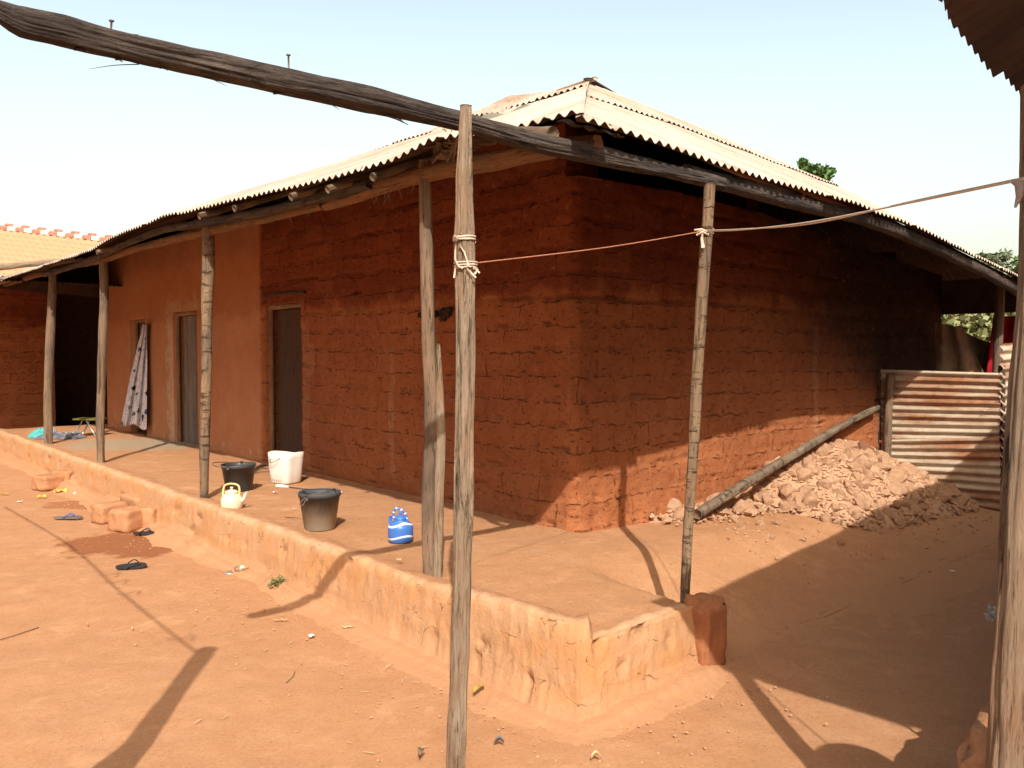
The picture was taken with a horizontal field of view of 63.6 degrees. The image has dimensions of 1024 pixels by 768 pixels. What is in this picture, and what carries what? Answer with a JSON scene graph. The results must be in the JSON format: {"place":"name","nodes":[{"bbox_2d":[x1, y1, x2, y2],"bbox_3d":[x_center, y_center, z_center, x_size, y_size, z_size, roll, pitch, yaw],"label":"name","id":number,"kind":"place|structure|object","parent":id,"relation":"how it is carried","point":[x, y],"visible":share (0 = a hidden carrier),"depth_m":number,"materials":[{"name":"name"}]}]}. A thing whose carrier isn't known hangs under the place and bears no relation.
{"place":"outdoors","nodes":[
{"label":"outdoors","id":0,"kind":"place"},
{"bbox_2d":[0,223,112,274],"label":"tiled roof house","id":1,"kind":"structure","parent":0,"point":[21,243],"depth_m":24.28,"materials":[{"name":"tile"}]},
{"bbox_2d":[0,464,997,767],"bbox_3d":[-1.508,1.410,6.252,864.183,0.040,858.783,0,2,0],"label":"ground","id":2,"kind":"structure","parent":0,"point":[76,668],"depth_m":4.06,"materials":[{"name":"soil"}]},
{"bbox_2d":[31,473,63,490],"bbox_3d":[-5.579,1.184,9.962,0.320,0.193,0.305,1,3,32],"label":"adobe block","id":3,"kind":"object","parent":2,"relation":"on","point":[46,482],"depth_m":9.85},
{"bbox_2d":[0,257,122,428],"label":"mud brick wing","id":4,"kind":"structure","parent":2,"relation":"on","point":[23,316],"depth_m":14.97,"materials":[{"name":"brick"}]},
{"bbox_2d":[51,468,72,480],"bbox_3d":[-5.442,1.156,10.108,0.277,0.239,0.256,1,2,18],"label":"adobe block","id":5,"kind":"object","parent":2,"relation":"on","point":[66,473],"depth_m":9.99,"materials":[{"name":"brick"}]},
{"bbox_2d":[53,513,82,518],"bbox_3d":[-4.374,1.298,8.138,0.267,0.049,0.112,0,2,0],"label":"flip flop","id":6,"kind":"object","parent":2,"relation":"on","point":[68,517],"visible":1,"depth_m":8.11,"materials":[{"name":"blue rubber"}]},
{"bbox_2d":[90,500,128,524],"bbox_3d":[-3.923,1.252,8.058,0.231,0.203,0.296,1,3,34],"label":"adobe block","id":7,"kind":"object","parent":2,"relation":"on","point":[99,512],"depth_m":7.95,"materials":[{"name":"brick"}]},
{"bbox_2d":[107,505,145,532],"bbox_3d":[-3.573,1.258,7.686,0.256,0.228,0.283,1,2,20],"label":"adobe block","id":8,"kind":"object","parent":2,"relation":"on","point":[127,519],"depth_m":7.58,"materials":[{"name":"brick"}]},
{"bbox_2d":[120,493,139,505],"bbox_3d":[-3.763,1.226,8.349,0.440,0.240,0.255,2,3,43],"label":"adobe block","id":9,"kind":"object","parent":2,"relation":"on","point":[130,500],"depth_m":8.23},
{"bbox_2d":[116,559,146,569],"bbox_3d":[-2.881,1.365,6.252,0.215,0.067,0.119,0,2,0],"label":"flip flop","id":10,"kind":"object","parent":2,"relation":"on","point":[137,565],"visible":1,"depth_m":6.24,"materials":[{"name":"black rubber"}]},
{"bbox_2d":[133,528,153,534],"bbox_3d":[-3.315,1.325,7.439,0.189,0.049,0.111,0,2,0],"label":"flip flop","id":11,"kind":"object","parent":2,"relation":"on","point":[148,532],"visible":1,"depth_m":7.42,"materials":[{"name":"black rubber"}]},
{"bbox_2d":[136,504,157,527],"bbox_3d":[-3.431,1.256,7.803,0.240,0.215,0.237,0,2,8],"label":"adobe block","id":12,"kind":"object","parent":2,"relation":"on","point":[149,513],"depth_m":7.69,"materials":[{"name":"brick"}]},
{"bbox_2d":[224,565,248,573],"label":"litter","id":13,"kind":"object","parent":2,"relation":"on","point":[235,570],"visible":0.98,"depth_m":6.16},
{"bbox_2d":[265,574,285,587],"bbox_3d":[-1.595,1.372,5.720,0.200,0.115,0.151,0,2,0],"label":"weed","id":14,"kind":"object","parent":2,"relation":"on","point":[279,580],"visible":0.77,"depth_m":5.70,"materials":[{"name":"green plant"}]},
{"bbox_2d":[30,466,605,761],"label":"straw bits","id":15,"kind":"object","parent":2,"relation":"on","point":[294,630],"visible":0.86,"depth_m":4.79,"materials":[{"name":"plant"}]},
{"bbox_2d":[5,452,981,767],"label":"pebbles","id":16,"kind":"object","parent":2,"relation":"on","point":[441,688],"visible":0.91,"depth_m":4.00,"materials":[{"name":"stone"}]},
{"bbox_2d":[0,0,1017,767],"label":"mud brick house","id":17,"kind":"structure","parent":2,"relation":"on","point":[356,342],"depth_m":6.54,"materials":[{"name":"brown brick"}]},
{"bbox_2d":[28,427,43,437],"bbox_3d":[-7.226,0.734,12.666,0.301,0.150,0.260,0,2,0],"label":"folded cloth","id":18,"kind":"object","parent":17,"relation":"on","point":[36,433],"visible":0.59,"depth_m":12.58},
{"bbox_2d":[32,432,87,438],"bbox_3d":[-6.853,0.770,12.531,0.752,0.088,0.351,0,2,0],"label":"folded cloth","id":19,"kind":"object","parent":17,"relation":"on","point":[63,435],"visible":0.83,"depth_m":12.43,"materials":[{"name":"fabric"}]},
{"bbox_2d":[72,417,106,436],"bbox_3d":[-6.614,0.671,12.960,0.428,0.280,0.326,0,2,8],"label":"stool","id":20,"kind":"object","parent":17,"relation":"on","point":[87,419],"visible":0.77,"depth_m":12.82,"materials":[{"name":"yellow plastic"}]},
{"bbox_2d":[121,324,146,429],"bbox_3d":[-5.916,-0.116,12.960,1.034,1.638,0.097,2,3,43],"label":"door curtain","id":21,"kind":"object","parent":17,"relation":"hanging from","point":[135,409],"depth_m":12.87,"materials":[{"name":"fabric"}]},
{"bbox_2d":[175,310,197,443],"bbox_3d":[-4.535,-0.082,11.703,0.129,1.893,0.918,-2,3,-42],"label":"door","id":22,"kind":"structure","parent":17,"relation":"in","point":[189,322],"depth_m":11.89,"materials":[{"name":"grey wood"}]},
{"bbox_2d":[212,461,255,491],"bbox_3d":[-2.622,0.872,7.811,0.399,0.266,0.327,0,2,0],"label":"bucket","id":23,"kind":"object","parent":17,"relation":"on","point":[241,473],"visible":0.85,"depth_m":7.71,"materials":[{"name":"black plastic"}]},
{"bbox_2d":[221,483,247,508],"bbox_3d":[-2.330,0.932,6.916,0.206,0.216,0.178,-1,3,-30],"label":"kettle","id":24,"kind":"object","parent":17,"relation":"on","point":[232,498],"visible":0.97,"depth_m":6.86,"materials":[{"name":"beige plastic"}]},
{"bbox_2d":[254,464,269,473],"bbox_3d":[-2.756,0.945,9.116,0.198,0.037,0.817,-1,2,-13],"label":"twig bundle","id":25,"kind":"object","parent":17,"relation":"on","point":[257,468],"visible":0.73,"depth_m":9.21,"materials":[{"name":"brown wood"}]},
{"bbox_2d":[268,451,303,483],"bbox_3d":[-2.280,0.831,8.268,0.299,0.312,0.331,1,3,31],"label":"white container","id":26,"kind":"object","parent":17,"relation":"on","point":[285,467],"visible":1,"depth_m":8.19,"materials":[{"name":"plastic"}]},
{"bbox_2d":[268,302,304,451],"bbox_3d":[-2.552,0.013,9.520,0.132,1.873,0.898,-2,3,-42],"label":"door","id":27,"kind":"structure","parent":17,"relation":"in","point":[290,353],"depth_m":9.64,"materials":[{"name":"brown wood"}]},
{"bbox_2d":[298,488,340,531],"bbox_3d":[-1.424,0.924,6.116,0.310,0.292,0.319,0,2,0],"label":"bucket","id":28,"kind":"object","parent":17,"relation":"on","point":[319,509],"visible":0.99,"depth_m":6.01,"materials":[{"name":"plastic"}]},
{"bbox_2d":[275,484,329,489],"bbox_3d":[-1.560,0.769,6.155,0.413,0.037,0.028,0,2,7],"label":"ladle","id":29,"kind":"object","parent":28,"relation":"on","point":[281,486],"visible":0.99,"depth_m":6.16,"materials":[{"name":"white plastic"}]},
{"bbox_2d":[388,507,412,543],"bbox_3d":[-0.770,0.969,5.709,0.174,0.238,0.174,0,2,0],"label":"kettle","id":30,"kind":"object","parent":17,"relation":"on","point":[400,528],"visible":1,"depth_m":5.65,"materials":[{"name":"blue plastic"}]},
{"bbox_2d":[473,684,483,694],"bbox_3d":[-0.160,1.462,3.960,0.035,0.034,0.075,2,3,36],"label":"fallen leaf","id":31,"kind":"object","parent":17,"relation":"on","point":[476,687],"visible":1,"depth_m":3.96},
{"bbox_2d":[453,177,1023,277],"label":"clothesline","id":32,"kind":"object","parent":17,"relation":"attached to","point":[1018,183],"visible":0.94,"depth_m":3.11,"materials":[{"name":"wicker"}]},
{"bbox_2d":[756,520,764,526],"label":"rubble lump","id":33,"kind":"object","parent":17,"relation":"on","point":[760,523],"visible":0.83,"depth_m":6.54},
{"bbox_2d":[820,514,831,522],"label":"rubble lump","id":34,"kind":"object","parent":17,"relation":"on","point":[825,518],"visible":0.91,"depth_m":6.90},
{"bbox_2d":[935,323,983,372],"bbox_3d":[5.373,-0.407,9.892,0.607,0.656,0.106,0,2,0],"label":"hanging sack","id":35,"kind":"object","parent":17,"relation":"hanging from","point":[954,351],"visible":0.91,"depth_m":9.89,"materials":[{"name":"fabric"}]},
{"bbox_2d":[966,333,989,372],"bbox_3d":[5.759,-0.387,10.191,0.497,0.613,0.090,0,2,0],"label":"hanging sack","id":36,"kind":"object","parent":17,"relation":"hanging from","point":[980,347],"visible":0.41,"depth_m":10.18,"materials":[{"name":"fabric"}]},
{"bbox_2d":[987,315,1014,372],"bbox_3d":[6.068,-0.473,10.088,0.601,0.786,0.126,0,2,0],"label":"red cloth","id":37,"kind":"object","parent":17,"relation":"hanging from","point":[1009,324],"visible":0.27,"depth_m":10.07,"materials":[{"name":"fabric"}]},
{"bbox_2d":[682,592,726,665],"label":"mud block","id":38,"kind":"structure","parent":2,"relation":"on","point":[709,613],"depth_m":4.27,"materials":[{"name":"soil"}]},
{"bbox_2d":[728,514,738,522],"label":"loose lump","id":39,"kind":"object","parent":2,"relation":"on","point":[733,518],"visible":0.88,"depth_m":6.63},
{"bbox_2d":[649,441,968,528],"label":"rubble fines","id":40,"kind":"object","parent":2,"relation":"on","point":[778,499],"visible":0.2,"depth_m":7.50,"materials":[{"name":"soil"}]},
{"bbox_2d":[667,498,682,509],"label":"rubble lump","id":41,"kind":"object","parent":40,"relation":"on","point":[673,503],"visible":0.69,"depth_m":6.74,"materials":[{"name":"stone"}]},
{"bbox_2d":[671,509,683,522],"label":"loose lump","id":42,"kind":"object","parent":40,"relation":"on","point":[678,514],"visible":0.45,"depth_m":6.50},
{"bbox_2d":[720,507,730,515],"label":"rubble lump","id":43,"kind":"object","parent":40,"relation":"on","point":[724,510],"visible":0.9,"depth_m":6.84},
{"bbox_2d":[733,499,754,509],"bbox_3d":[1.991,1.056,7.102,0.217,0.121,0.121,17,-25,-18],"label":"loose lump","id":44,"kind":"object","parent":40,"relation":"on","point":[743,504],"visible":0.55,"depth_m":7.05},
{"bbox_2d":[743,507,757,516],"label":"rubble lump","id":45,"kind":"object","parent":40,"relation":"on","point":[749,511],"visible":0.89,"depth_m":6.96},
{"bbox_2d":[752,492,760,501],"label":"rubble lump","id":46,"kind":"object","parent":40,"relation":"on","point":[755,497],"visible":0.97,"depth_m":7.36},
{"bbox_2d":[751,485,766,492],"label":"rubble lump","id":47,"kind":"object","parent":40,"relation":"on","point":[758,488],"visible":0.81,"depth_m":7.42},
{"bbox_2d":[758,492,772,499],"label":"rubble lump","id":48,"kind":"object","parent":40,"relation":"on","point":[760,494],"visible":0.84,"depth_m":7.35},
{"bbox_2d":[762,495,773,506],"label":"rubble lump","id":49,"kind":"object","parent":40,"relation":"on","point":[768,500],"visible":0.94,"depth_m":7.28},
{"bbox_2d":[774,469,785,477],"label":"rubble lump","id":50,"kind":"object","parent":40,"relation":"on","point":[779,473],"visible":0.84,"depth_m":7.59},
{"bbox_2d":[779,500,787,509],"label":"rubble lump","id":51,"kind":"object","parent":40,"relation":"on","point":[783,504],"visible":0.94,"depth_m":7.21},
{"bbox_2d":[780,486,799,498],"bbox_3d":[2.472,0.980,7.338,0.164,0.160,0.206,1,2,25],"label":"rubble lump","id":52,"kind":"object","parent":40,"relation":"on","point":[786,492],"visible":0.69,"depth_m":7.28,"materials":[{"name":"stone"}]},
{"bbox_2d":[787,501,795,509],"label":"rubble lump","id":53,"kind":"object","parent":40,"relation":"on","point":[791,504],"visible":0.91,"depth_m":7.18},
{"bbox_2d":[786,492,803,501],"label":"rubble lump","id":54,"kind":"object","parent":40,"relation":"on","point":[794,494],"visible":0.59,"depth_m":7.25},
{"bbox_2d":[790,463,800,469],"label":"rubble lump","id":55,"kind":"object","parent":40,"relation":"on","point":[794,466],"visible":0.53,"depth_m":7.68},
{"bbox_2d":[792,496,801,502],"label":"rubble lump","id":56,"kind":"object","parent":40,"relation":"on","point":[796,499],"visible":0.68,"depth_m":7.20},
{"bbox_2d":[795,467,811,481],"bbox_3d":[2.673,0.835,7.581,0.150,0.131,0.185,-22,18,24],"label":"rubble lump","id":57,"kind":"object","parent":40,"relation":"on","point":[804,474],"visible":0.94,"depth_m":7.53,"materials":[{"name":"stone"}]},
{"bbox_2d":[798,485,811,490],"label":"rubble lump","id":58,"kind":"object","parent":40,"relation":"on","point":[807,487],"visible":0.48,"depth_m":7.36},
{"bbox_2d":[802,457,812,465],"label":"rubble lump","id":59,"kind":"object","parent":40,"relation":"on","point":[805,460],"visible":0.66,"depth_m":7.77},
{"bbox_2d":[802,495,817,506],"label":"rubble lump","id":60,"kind":"object","parent":40,"relation":"on","point":[809,500],"visible":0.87,"depth_m":7.14,"materials":[{"name":"stone"}]},
{"bbox_2d":[803,464,820,474],"bbox_3d":[2.789,0.809,7.707,0.163,0.134,0.176,18,2,-10],"label":"rubble lump","id":61,"kind":"object","parent":40,"relation":"on","point":[814,469],"visible":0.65,"depth_m":7.65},
{"bbox_2d":[804,491,819,498],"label":"rubble lump","id":62,"kind":"object","parent":40,"relation":"on","point":[814,493],"visible":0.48,"depth_m":7.24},
{"bbox_2d":[814,446,831,456],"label":"rubble lump","id":63,"kind":"object","parent":40,"relation":"on","point":[820,451],"visible":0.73,"depth_m":8.04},
{"bbox_2d":[649,437,998,583],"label":"rubble crumbs","id":64,"kind":"object","parent":40,"relation":"on","point":[872,494],"visible":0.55,"depth_m":7.43,"materials":[{"name":"stone"}]},
{"bbox_2d":[694,405,879,518],"bbox_3d":[2.736,0.645,7.766,0.089,0.726,3.707,2,3,44],"label":"leaning pole","id":65,"kind":"object","parent":64,"relation":"on","point":[718,500],"visible":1,"depth_m":7.30,"materials":[{"name":"brown wood"}]},
{"bbox_2d":[816,443,831,452],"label":"rubble lump","id":66,"kind":"object","parent":40,"relation":"on","point":[825,445],"visible":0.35,"depth_m":8.13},
{"bbox_2d":[817,479,831,489],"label":"rubble lump","id":67,"kind":"object","parent":40,"relation":"on","point":[825,484],"visible":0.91,"depth_m":7.44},
{"bbox_2d":[819,458,836,467],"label":"rubble lump","id":68,"kind":"object","parent":40,"relation":"on","point":[827,461],"visible":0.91,"depth_m":7.82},
{"bbox_2d":[828,503,838,511],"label":"rubble lump","id":69,"kind":"object","parent":40,"relation":"on","point":[834,507],"visible":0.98,"depth_m":7.07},
{"bbox_2d":[832,488,846,497],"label":"rubble lump","id":70,"kind":"object","parent":40,"relation":"on","point":[836,491],"visible":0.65,"depth_m":7.28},
{"bbox_2d":[843,480,852,487],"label":"rubble lump","id":71,"kind":"object","parent":40,"relation":"on","point":[846,483],"visible":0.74,"depth_m":7.48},
{"bbox_2d":[843,448,856,458],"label":"rubble lump","id":72,"kind":"object","parent":40,"relation":"on","point":[849,453],"visible":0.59,"depth_m":8.13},
{"bbox_2d":[845,441,857,448],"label":"rubble lump","id":73,"kind":"object","parent":40,"relation":"on","point":[851,444],"visible":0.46,"depth_m":8.38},
{"bbox_2d":[845,461,861,471],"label":"rubble lump","id":74,"kind":"object","parent":40,"relation":"on","point":[853,465],"visible":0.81,"depth_m":7.87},
{"bbox_2d":[847,488,860,494],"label":"rubble lump","id":75,"kind":"object","parent":40,"relation":"on","point":[851,492],"visible":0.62,"depth_m":7.38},
{"bbox_2d":[848,506,860,514],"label":"rubble lump","id":76,"kind":"object","parent":40,"relation":"on","point":[853,508],"visible":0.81,"depth_m":7.08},
{"bbox_2d":[851,472,860,479],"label":"rubble lump","id":77,"kind":"object","parent":40,"relation":"on","point":[855,475],"visible":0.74,"depth_m":7.68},
{"bbox_2d":[851,511,861,519],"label":"rubble lump","id":78,"kind":"object","parent":40,"relation":"on","point":[856,515],"visible":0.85,"depth_m":7.00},
{"bbox_2d":[853,498,864,509],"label":"rubble lump","id":79,"kind":"object","parent":40,"relation":"on","point":[859,502],"visible":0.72,"depth_m":7.20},
{"bbox_2d":[853,493,865,499],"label":"rubble lump","id":80,"kind":"object","parent":40,"relation":"on","point":[860,496],"visible":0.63,"depth_m":7.31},
{"bbox_2d":[853,454,867,463],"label":"rubble lump","id":81,"kind":"object","parent":40,"relation":"on","point":[861,457],"visible":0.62,"depth_m":8.02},
{"bbox_2d":[853,480,868,488],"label":"rubble lump","id":82,"kind":"object","parent":40,"relation":"on","point":[863,484],"visible":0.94,"depth_m":7.55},
{"bbox_2d":[857,441,875,452],"bbox_3d":[3.677,0.748,8.577,0.323,0.319,0.187,-2,3,-41],"label":"broken slab","id":83,"kind":"object","parent":40,"relation":"on","point":[863,445],"depth_m":8.56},
{"bbox_2d":[863,500,869,510],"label":"rubble lump","id":84,"kind":"object","parent":40,"relation":"on","point":[866,504],"visible":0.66,"depth_m":7.18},
{"bbox_2d":[863,468,874,477],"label":"rubble lump","id":85,"kind":"object","parent":40,"relation":"on","point":[868,473],"visible":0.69,"depth_m":7.81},
{"bbox_2d":[865,523,878,533],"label":"rubble lump","id":86,"kind":"object","parent":40,"relation":"on","point":[869,526],"visible":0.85,"depth_m":6.86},
{"bbox_2d":[872,509,884,520],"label":"rubble lump","id":87,"kind":"object","parent":40,"relation":"on","point":[876,513],"visible":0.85,"depth_m":7.11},
{"bbox_2d":[873,499,886,510],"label":"rubble lump","id":88,"kind":"object","parent":40,"relation":"on","point":[882,504],"visible":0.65,"depth_m":7.27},
{"bbox_2d":[877,487,890,497],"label":"rubble lump","id":89,"kind":"object","parent":40,"relation":"on","point":[884,493],"visible":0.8,"depth_m":7.52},
{"bbox_2d":[878,457,889,463],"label":"rubble lump","id":90,"kind":"object","parent":40,"relation":"on","point":[884,460],"visible":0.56,"depth_m":8.24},
{"bbox_2d":[876,462,892,470],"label":"rubble lump","id":91,"kind":"object","parent":40,"relation":"on","point":[883,466],"visible":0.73,"depth_m":8.12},
{"bbox_2d":[885,508,896,514],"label":"rubble lump","id":92,"kind":"object","parent":40,"relation":"on","point":[890,510],"visible":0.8,"depth_m":7.24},
{"bbox_2d":[883,486,902,496],"bbox_3d":[3.555,1.002,7.703,0.155,0.103,0.138,2,3,45],"label":"rubble lump","id":93,"kind":"object","parent":40,"relation":"on","point":[895,491],"visible":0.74,"depth_m":7.66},
{"bbox_2d":[887,471,906,482],"bbox_3d":[3.717,0.914,8.009,0.198,0.140,0.160,-1,-5,3],"label":"rubble lump","id":94,"kind":"object","parent":40,"relation":"on","point":[899,476],"visible":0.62,"depth_m":7.95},
{"bbox_2d":[892,500,901,508],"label":"rubble lump","id":95,"kind":"object","parent":40,"relation":"on","point":[897,504],"visible":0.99,"depth_m":7.46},
{"bbox_2d":[890,481,908,495],"bbox_3d":[3.629,0.990,7.771,0.186,0.152,0.197,1,6,24],"label":"rubble lump","id":96,"kind":"object","parent":40,"relation":"on","point":[901,486],"visible":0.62,"depth_m":7.72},
{"bbox_2d":[895,461,915,475],"bbox_3d":[4.006,0.874,8.460,0.207,0.161,0.214,-16,7,-21],"label":"rubble lump","id":97,"kind":"object","parent":40,"relation":"on","point":[911,468],"visible":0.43,"depth_m":8.39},
{"bbox_2d":[901,499,911,507],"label":"rubble lump","id":98,"kind":"object","parent":40,"relation":"on","point":[906,503],"visible":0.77,"depth_m":7.54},
{"bbox_2d":[907,487,916,496],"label":"rubble lump","id":99,"kind":"object","parent":40,"relation":"on","point":[911,491],"visible":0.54,"depth_m":7.81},
{"bbox_2d":[907,509,918,516],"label":"rubble lump","id":100,"kind":"object","parent":40,"relation":"on","point":[913,512],"visible":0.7,"depth_m":7.43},
{"bbox_2d":[908,501,921,512],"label":"rubble lump","id":101,"kind":"object","parent":40,"relation":"on","point":[917,507],"visible":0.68,"depth_m":7.53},
{"bbox_2d":[910,495,923,502],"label":"rubble lump","id":102,"kind":"object","parent":40,"relation":"on","point":[918,498],"visible":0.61,"depth_m":7.73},
{"bbox_2d":[916,470,927,479],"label":"rubble lump","id":103,"kind":"object","parent":40,"relation":"on","point":[923,474],"visible":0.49,"depth_m":8.47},
{"bbox_2d":[935,491,950,502],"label":"rubble lump","id":104,"kind":"object","parent":40,"relation":"on","point":[943,496],"visible":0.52,"depth_m":8.05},
{"bbox_2d":[954,496,967,505],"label":"rubble lump","id":105,"kind":"object","parent":40,"relation":"on","point":[962,500],"visible":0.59,"depth_m":8.25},
{"bbox_2d":[970,505,978,512],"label":"rubble lump","id":106,"kind":"object","parent":40,"relation":"on","point":[974,508],"visible":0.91,"depth_m":8.22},
{"bbox_2d":[796,157,836,181],"bbox_3d":[7.846,-2.596,21.919,2.283,6.788,1.523,0,2,0],"label":"tree","id":107,"kind":"object","parent":2,"relation":"on","point":[822,172],"visible":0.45,"depth_m":21.67,"materials":[{"name":"green plant"}]},
{"bbox_2d":[878,343,1012,510],"bbox_3d":[5.177,0.436,8.857,2.141,1.828,1.064,0,2,0],"label":"tin fence","id":108,"kind":"object","parent":2,"relation":"on","point":[945,426],"visible":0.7,"depth_m":8.73,"materials":[{"name":"brown metal"}]},
{"bbox_2d":[941,312,1015,341],"bbox_3d":[8.413,-0.246,15.010,2.135,2.634,1.124,0,2,0],"label":"tree","id":109,"kind":"object","parent":2,"relation":"on","point":[978,325],"visible":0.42,"depth_m":14.65,"materials":[{"name":"green plant"}]},
{"bbox_2d":[939,0,1023,767],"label":"neighbour house","id":110,"kind":"structure","parent":2,"relation":"on","point":[992,31],"depth_m":2.13,"materials":[{"name":"wood"}]},
{"bbox_2d":[975,248,1014,274],"bbox_3d":[17.305,-2.246,29.988,2.680,5.469,1.398,0,2,0],"label":"tree","id":111,"kind":"object","parent":2,"relation":"on","point":[1006,256],"visible":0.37,"depth_m":29.67,"materials":[{"name":"green plant"}]},
{"bbox_2d":[1005,256,1017,276],"bbox_3d":[16.499,-1.885,25.945,2.140,5.077,1.706,0,2,0],"label":"tree","id":112,"kind":"object","parent":2,"relation":"on","point":[1014,262],"visible":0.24,"depth_m":25.95,"materials":[{"name":"green plant"}]},
{"bbox_2d":[0,0,1019,273],"label":"sky","id":113,"kind":"structure","parent":0,"point":[889,95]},
{"bbox_3d":[1.798,1.196,3.059,0.042,0.671,0.012,0,2,0],"label":"stick","id":114,"kind":"object","parent":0,"visible":0},
{"bbox_2d":[983,603,995,621],"bbox_3d":[1.775,0.843,3.035,0.079,0.071,0.046,0,2,0],"label":"plastic bag","id":115,"kind":"object","parent":114,"relation":"attached to","point":[990,614],"visible":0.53,"depth_m":3.03,"materials":[{"name":"plastic"}]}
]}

